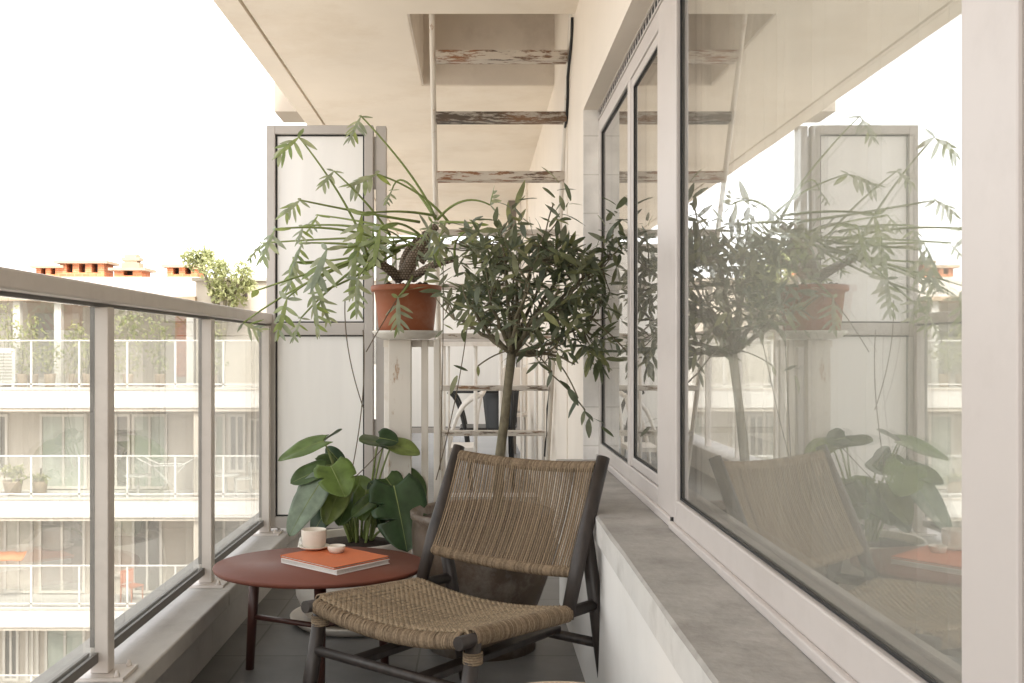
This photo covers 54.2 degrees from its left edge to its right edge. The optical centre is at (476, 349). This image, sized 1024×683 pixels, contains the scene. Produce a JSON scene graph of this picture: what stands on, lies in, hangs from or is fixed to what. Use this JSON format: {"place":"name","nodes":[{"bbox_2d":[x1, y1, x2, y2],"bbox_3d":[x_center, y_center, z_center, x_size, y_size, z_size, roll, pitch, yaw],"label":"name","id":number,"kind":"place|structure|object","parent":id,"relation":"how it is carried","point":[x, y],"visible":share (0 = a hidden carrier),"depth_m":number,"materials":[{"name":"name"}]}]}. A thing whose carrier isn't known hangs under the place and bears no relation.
{"place":"outdoors","nodes":[
{"label":"outdoors","id":0,"kind":"place"},
{"bbox_2d":[0,0,496,277],"label":"sky","id":1,"kind":"structure","parent":0,"point":[138,127],"materials":[{"name":"white"}]},
{"bbox_2d":[191,433,584,682],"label":"floor","id":2,"kind":"structure","parent":0,"point":[281,649],"depth_m":3.62,"materials":[{"name":"tile"}]},
{"bbox_2d":[30,446,375,682],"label":"kerb","id":3,"kind":"structure","parent":2,"relation":"on","point":[184,636],"depth_m":3.32,"materials":[{"name":"white concrete"}]},
{"bbox_2d":[0,267,282,682],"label":"glass balustrade","id":4,"kind":"object","parent":3,"relation":"on","point":[103,303],"visible":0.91,"depth_m":2.68,"materials":[{"name":"metal"}]},
{"bbox_2d":[266,125,386,527],"bbox_3d":[-0.715,-0.065,4.772,0.566,2.000,0.075,0,0,0],"label":"privacy screen","id":5,"kind":"object","parent":4,"relation":"attached to","point":[314,392],"visible":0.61,"depth_m":4.75,"materials":[{"name":"grey metal"}]},
{"bbox_2d":[374,335,391,418],"bbox_3d":[-1.000,0.347,9.190,0.064,1.037,8.620,0,0,0],"label":"glass balustrade","id":6,"kind":"object","parent":3,"relation":"on","point":[375,376],"visible":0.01,"depth_m":9.78,"materials":[{"name":"metal"}]},
{"bbox_2d":[212,546,420,682],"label":"side table","id":7,"kind":"object","parent":2,"relation":"on","point":[254,571],"visible":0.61,"depth_m":3.26,"materials":[{"name":"red paint"}]},
{"bbox_2d":[281,558,389,574],"bbox_3d":[-0.475,0.707,3.352,0.284,0.016,0.232,0,0,41],"label":"book","id":8,"kind":"object","parent":7,"relation":"on","point":[337,571],"visible":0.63,"depth_m":3.26,"materials":[{"name":"paper"}]},
{"bbox_2d":[281,547,388,569],"bbox_3d":[-0.478,0.694,3.357,0.284,0.008,0.234,0,0,43],"label":"book","id":9,"kind":"object","parent":8,"relation":"on","point":[347,557],"visible":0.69,"depth_m":3.33,"materials":[{"name":"orange paper"}]},
{"bbox_2d":[299,543,328,550],"bbox_3d":[-0.565,0.683,3.467,0.106,0.012,0.106,0,0,0],"label":"saucer","id":10,"kind":"object","parent":9,"relation":"on","point":[311,549],"visible":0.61,"depth_m":3.43,"materials":[{"name":"beige ceramic"}]},
{"bbox_2d":[301,527,326,547],"bbox_3d":[-0.565,0.651,3.467,0.086,0.061,0.086,0,0,0],"label":"cup","id":11,"kind":"object","parent":10,"relation":"on","point":[313,537],"visible":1,"depth_m":3.43,"materials":[{"name":"beige ceramic"}]},
{"bbox_2d":[327,544,344,552],"bbox_3d":[-0.479,0.678,3.408,0.061,0.024,0.061,0,0,0],"label":"bowl","id":12,"kind":"object","parent":9,"relation":"on","point":[336,548],"visible":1,"depth_m":3.39,"materials":[{"name":"beige ceramic"}]},
{"bbox_2d":[278,428,427,636],"bbox_3d":[-0.491,0.714,4.045,0.603,0.793,0.585,0,0,0],"label":"potted monstera","id":13,"kind":"object","parent":2,"relation":"on","point":[331,488],"visible":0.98,"depth_m":3.90,"materials":[{"name":"plant"}]},
{"bbox_2d":[372,330,439,550],"bbox_3d":[-0.293,0.515,4.140,0.286,1.190,0.272,0,0,0],"label":"plant stand","id":14,"kind":"object","parent":2,"relation":"on","point":[398,387],"visible":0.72,"depth_m":4.12,"materials":[{"name":"white wood"}]},
{"bbox_2d":[237,115,501,479],"bbox_3d":[-0.437,-0.230,4.042,1.072,1.486,0.691,0,0,0],"label":"potted plant","id":15,"kind":"object","parent":14,"relation":"on","point":[399,307],"visible":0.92,"depth_m":3.98,"materials":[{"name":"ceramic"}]},
{"bbox_2d":[301,444,609,682],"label":"lounge chair","id":16,"kind":"object","parent":2,"relation":"on","point":[423,609],"visible":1,"depth_m":2.95,"materials":[{"name":"beige wicker"}]},
{"bbox_2d":[446,391,485,498],"bbox_3d":[-0.083,0.698,7.375,0.304,0.824,0.478,0,0,0],"label":"garden chair","id":17,"kind":"object","parent":2,"relation":"on","point":[468,446],"visible":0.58,"depth_m":7.14,"materials":[{"name":"white metal"}]},
{"bbox_2d":[447,391,518,489],"bbox_3d":[0.051,0.714,8.168,0.578,0.794,0.536,0,0,0],"label":"armchair","id":18,"kind":"object","parent":2,"relation":"on","point":[491,404],"visible":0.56,"depth_m":7.95,"materials":[{"name":"black plastic"}]},
{"bbox_2d":[441,342,544,500],"bbox_3d":[0.104,0.527,6.750,0.709,1.165,0.040,0,0,0],"label":"iron balustrade","id":19,"kind":"object","parent":2,"relation":"on","point":[474,344],"visible":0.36,"depth_m":6.74,"materials":[{"name":"white metal"}]},
{"bbox_2d":[429,14,571,505],"bbox_3d":[0.123,-0.477,5.560,0.718,3.188,1.785,0,0,0],"label":"escape ladder","id":20,"kind":"object","parent":2,"relation":"on","point":[500,57],"visible":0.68,"depth_m":5.27,"materials":[{"name":"metal"}]},
{"bbox_2d":[508,201,515,453],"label":"column","id":21,"kind":"structure","parent":2,"relation":"on","point":[511,203],"depth_m":10.70,"materials":[{"name":"grey metal"}]},
{"bbox_2d":[503,365,526,480],"bbox_3d":[0.325,0.620,8.510,0.210,0.984,0.319,0,0,0],"label":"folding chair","id":22,"kind":"object","parent":2,"relation":"on","point":[516,379],"visible":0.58,"depth_m":8.60,"materials":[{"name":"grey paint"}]},
{"bbox_2d":[406,167,627,661],"bbox_3d":[0.190,0.212,3.722,0.931,1.796,0.697,0,0,0],"label":"potted tree","id":23,"kind":"object","parent":2,"relation":"on","point":[496,585],"visible":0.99,"depth_m":3.67,"materials":[{"name":"green plant"}]},
{"bbox_2d":[516,0,834,682],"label":"balcony wall","id":24,"kind":"structure","parent":2,"relation":"on","point":[674,608],"depth_m":2.85,"materials":[{"name":"white paint"}]},
{"bbox_2d":[392,244,520,432],"bbox_3d":[-0.210,-0.117,10.200,1.320,1.925,0.050,0,0,0],"label":"privacy screen","id":25,"kind":"object","parent":24,"relation":"attached to","point":[489,372],"visible":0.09,"depth_m":10.19,"materials":[{"name":"grey metal"}]},
{"bbox_2d":[544,17,573,456],"bbox_3d":[0.457,-0.442,5.750,0.022,2.316,1.912,0,0,0],"label":"cable","id":26,"kind":"object","parent":24,"relation":"attached to","point":[568,67],"visible":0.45,"depth_m":5.02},
{"bbox_2d":[596,0,1023,682],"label":"window","id":27,"kind":"structure","parent":24,"relation":"attached to","point":[672,118],"depth_m":2.15,"materials":[{"name":"paint"}]},
{"bbox_2d":[274,82,507,241],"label":"apartment block","id":28,"kind":"structure","parent":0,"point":[285,111],"depth_m":7.00,"materials":[{"name":"white paint"}]},
{"bbox_2d":[213,0,578,235],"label":"ceiling","id":29,"kind":"structure","parent":0,"point":[335,62],"depth_m":6.14,"materials":[{"name":"beige paint"}]},
{"bbox_2d":[407,14,553,84],"bbox_3d":[0.072,-1.942,5.415,0.830,0.676,1.310,0,0,0],"label":"ceiling shaft","id":30,"kind":"object","parent":29,"relation":"attached to","point":[494,31],"visible":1,"depth_m":6.05,"materials":[{"name":"grey paint"}]},
{"bbox_2d":[530,681,583,682],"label":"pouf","id":31,"kind":"object","parent":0,"point":[556,682],"visible":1,"depth_m":2.03,"materials":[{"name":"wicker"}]},
{"bbox_3d":[2.805,-0.595,0.000,4.390,3.250,10.000,0,0,0],"label":"living room","id":32,"kind":"object","parent":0,"visible":0},
{"bbox_2d":[738,0,961,673],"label":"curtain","id":33,"kind":"object","parent":32,"relation":"hanging from","point":[850,349],"visible":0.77,"depth_m":1.85,"materials":[{"name":"clear glass"}]},
{"bbox_3d":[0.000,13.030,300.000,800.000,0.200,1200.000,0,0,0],"label":"ground","id":34,"kind":"structure","parent":0,"visible":0},
{"bbox_2d":[0,254,391,682],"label":"apartment building","id":35,"kind":"structure","parent":34,"relation":"on","point":[44,604],"depth_m":27.86,"materials":[{"name":"white concrete"}]},
{"bbox_2d":[0,414,8,471],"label":"window","id":36,"kind":"structure","parent":35,"relation":"in","point":[4,418],"depth_m":27.86,"materials":[{"name":"glass"}]},
{"bbox_2d":[0,313,11,347],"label":"window pane","id":37,"kind":"structure","parent":35,"relation":"in","point":[3,323],"depth_m":29.93,"materials":[{"name":"clear glass"}]},
{"bbox_2d":[0,348,20,386],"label":"air conditioner","id":38,"kind":"object","parent":35,"relation":"on","point":[8,363],"visible":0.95,"depth_m":27.10,"materials":[{"name":"white metal"}]},
{"bbox_2d":[2,631,19,680],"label":"window","id":39,"kind":"structure","parent":35,"relation":"in","point":[10,639],"depth_m":27.81,"materials":[{"name":"beige fabric"}]},
{"bbox_2d":[0,302,23,386],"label":"potted shrub","id":40,"kind":"object","parent":35,"relation":"on","point":[8,332],"visible":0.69,"depth_m":27.39,"materials":[{"name":"green plant"}]},
{"bbox_2d":[0,463,26,492],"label":"potted shrub","id":41,"kind":"object","parent":35,"relation":"on","point":[14,485],"visible":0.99,"depth_m":26.89,"materials":[{"name":"green plant"}]},
{"bbox_2d":[0,551,26,560],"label":"hanging cloth","id":42,"kind":"object","parent":35,"relation":"hanging from","point":[11,555],"visible":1,"depth_m":26.77,"materials":[{"name":"orange fabric"}]},
{"bbox_2d":[3,521,33,592],"bbox_3d":[-12.764,5.723,27.850,0.809,2.080,0.099,0,0,0],"label":"window","id":43,"kind":"structure","parent":35,"relation":"in","point":[18,536],"depth_m":27.86,"materials":[{"name":"glass"}]},
{"bbox_2d":[8,324,39,386],"bbox_3d":[-12.352,0.154,27.246,0.783,1.706,0.629,0,0,-28],"label":"potted shrub","id":44,"kind":"object","parent":35,"relation":"on","point":[22,377],"visible":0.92,"depth_m":27.19,"materials":[{"name":"green plant"}]},
{"bbox_2d":[25,631,39,680],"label":"window","id":45,"kind":"structure","parent":35,"relation":"in","point":[32,638],"depth_m":27.80,"materials":[{"name":"beige fabric"}]},
{"bbox_2d":[22,314,50,385],"bbox_3d":[-12.147,0.000,27.561,0.819,2.040,0.604,0,0,0],"label":"potted shrub","id":46,"kind":"object","parent":35,"relation":"on","point":[35,378],"visible":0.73,"depth_m":27.57,"materials":[{"name":"green plant"}]},
{"bbox_2d":[23,468,50,492],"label":"potted shrub","id":47,"kind":"object","parent":35,"relation":"on","point":[40,482],"visible":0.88,"depth_m":27.00,"materials":[{"name":"grey plant"}]},
{"bbox_2d":[35,313,53,376],"bbox_3d":[-12.930,-0.147,29.964,0.600,1.900,0.069,0,0,0],"label":"window pane","id":48,"kind":"structure","parent":35,"relation":"in","point":[48,318],"depth_m":29.93,"materials":[{"name":"clear glass"}]},
{"bbox_2d":[38,341,62,386],"bbox_3d":[-11.597,0.369,27.190,0.606,1.273,0.506,0,0,-35],"label":"potted shrub","id":49,"kind":"object","parent":35,"relation":"on","point":[49,378],"visible":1,"depth_m":27.14,"materials":[{"name":"green plant"}]},
{"bbox_2d":[38,521,85,592],"bbox_3d":[-11.551,5.723,27.850,1.283,2.080,0.099,0,0,0],"label":"window","id":50,"kind":"structure","parent":35,"relation":"in","point":[59,542],"depth_m":27.86,"materials":[{"name":"glass"}]},
{"bbox_2d":[39,414,87,488],"bbox_3d":[-11.509,2.823,27.850,1.311,2.080,0.099,0,0,0],"label":"window","id":51,"kind":"structure","parent":35,"relation":"in","point":[59,434],"depth_m":27.86,"materials":[{"name":"glass"}]},
{"bbox_2d":[44,631,85,671],"bbox_3d":[-11.467,8.623,27.850,1.116,2.080,0.099,0,0,0],"label":"window","id":52,"kind":"structure","parent":35,"relation":"in","point":[57,644],"depth_m":27.86,"materials":[{"name":"beige glass"}]},
{"bbox_2d":[64,313,79,376],"bbox_3d":[-12.150,-0.147,29.964,0.480,1.900,0.069,0,0,0],"label":"window pane","id":53,"kind":"structure","parent":35,"relation":"in","point":[68,317],"depth_m":29.93,"materials":[{"name":"clear glass"}]},
{"bbox_2d":[60,320,86,386],"bbox_3d":[-11.070,0.092,27.520,0.762,1.849,0.677,0,0,0],"label":"potted shrub","id":54,"kind":"object","parent":35,"relation":"on","point":[73,377],"visible":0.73,"depth_m":27.45,"materials":[{"name":"green plant"}]},
{"bbox_2d":[72,335,89,386],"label":"potted shrub","id":55,"kind":"object","parent":35,"relation":"on","point":[86,377],"visible":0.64,"depth_m":27.05,"materials":[{"name":"green plant"}]},
{"bbox_2d":[114,521,121,576],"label":"window","id":56,"kind":"structure","parent":35,"relation":"in","point":[117,524],"depth_m":27.86,"materials":[{"name":"glass"}]},
{"bbox_2d":[114,414,130,488],"bbox_3d":[-10.044,2.823,27.850,0.781,2.080,0.099,0,0,0],"label":"window","id":57,"kind":"structure","parent":35,"relation":"in","point":[122,422],"depth_m":27.86,"materials":[{"name":"glass"}]},
{"bbox_2d":[120,568,143,604],"bbox_3d":[-9.322,6.373,27.004,0.457,0.861,0.440,0,0,30],"label":"terrace chair","id":58,"kind":"object","parent":35,"relation":"on","point":[132,585],"visible":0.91,"depth_m":26.98,"materials":[{"name":"orange plastic"}]},
{"bbox_2d":[114,312,155,385],"bbox_3d":[-9.692,-0.075,27.780,1.472,2.205,1.064,0,0,0],"label":"potted shrub","id":59,"kind":"object","parent":35,"relation":"on","point":[136,359],"visible":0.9,"depth_m":27.80,"materials":[{"name":"green plant"}]},
{"bbox_2d":[124,473,151,495],"bbox_3d":[-9.136,3.633,26.950,0.720,0.540,0.720,0,0,0],"label":"terrace table","id":60,"kind":"object","parent":35,"relation":"on","point":[139,475],"visible":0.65,"depth_m":26.91,"materials":[{"name":"white metal"}]},
{"bbox_2d":[132,521,162,592],"bbox_3d":[-9.179,5.723,27.850,0.837,2.080,0.099,0,0,0],"label":"window","id":61,"kind":"structure","parent":35,"relation":"in","point":[147,536],"depth_m":27.86,"materials":[{"name":"glass"}]},
{"bbox_2d":[132,414,167,488],"bbox_3d":[-9.109,2.823,27.850,0.976,2.080,0.099,0,0,0],"label":"window","id":62,"kind":"structure","parent":35,"relation":"in","point":[149,431],"depth_m":27.86,"materials":[{"name":"glass"}]},
{"bbox_2d":[150,315,175,386],"bbox_3d":[-8.649,-0.020,27.324,0.721,2.057,0.673,0,0,-32],"label":"potted shrub","id":63,"kind":"object","parent":35,"relation":"on","point":[159,377],"visible":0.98,"depth_m":27.26,"materials":[{"name":"green plant"}]},
{"bbox_2d":[136,457,193,495],"bbox_3d":[-8.343,3.394,27.000,1.532,1.044,0.535,0,0,0],"label":"drying rack","id":64,"kind":"object","parent":35,"relation":"on","point":[171,464],"visible":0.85,"depth_m":26.79,"materials":[{"name":"white metal"}]},
{"bbox_2d":[175,316,185,376],"bbox_3d":[-8.850,-0.147,29.964,0.360,1.900,0.069,0,0,0],"label":"window pane","id":65,"kind":"structure","parent":35,"relation":"in","point":[180,322],"depth_m":29.93,"materials":[{"name":"glass"}]},
{"bbox_2d":[179,245,257,385],"bbox_3d":[-7.101,-0.962,27.470,2.272,3.936,1.724,0,0,0],"label":"roof tree","id":66,"kind":"object","parent":35,"relation":"on","point":[247,284],"visible":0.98,"depth_m":27.45,"materials":[{"name":"green plant"}]},
{"bbox_2d":[215,414,225,471],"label":"window","id":67,"kind":"structure","parent":35,"relation":"in","point":[220,419],"depth_m":27.86,"materials":[{"name":"glass"}]},
{"bbox_2d":[215,322,229,386],"bbox_3d":[-7.092,0.042,26.991,0.781,1.912,0.626,0,0,35],"label":"potted shrub","id":68,"kind":"object","parent":35,"relation":"on","point":[217,350],"visible":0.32,"depth_m":26.98,"materials":[{"name":"green plant"}]},
{"bbox_2d":[215,473,239,492],"bbox_3d":[-6.790,3.633,27.050,0.720,0.540,0.720,0,0,0],"label":"terrace table","id":69,"kind":"object","parent":35,"relation":"on","point":[226,476],"visible":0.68,"depth_m":27.02,"materials":[{"name":"white metal"}]},
{"bbox_2d":[215,521,242,543],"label":"window","id":70,"kind":"structure","parent":35,"relation":"in","point":[223,529],"depth_m":27.86,"materials":[{"name":"glass"}]},
{"bbox_2d":[228,414,245,471],"bbox_3d":[-6.682,2.593,27.850,0.474,1.620,0.099,0,0,0],"label":"window","id":71,"kind":"structure","parent":35,"relation":"in","point":[236,422],"depth_m":27.86,"materials":[{"name":"glass"}]},
{"bbox_2d":[234,462,252,495],"bbox_3d":[-6.298,3.474,26.953,0.457,0.861,0.440,0,0,-20],"label":"terrace chair","id":72,"kind":"object","parent":35,"relation":"on","point":[249,478],"visible":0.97,"depth_m":26.87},
{"bbox_2d":[248,418,258,471],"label":"window","id":73,"kind":"structure","parent":35,"relation":"in","point":[253,423],"depth_m":27.86,"materials":[{"name":"glass"}]}
]}

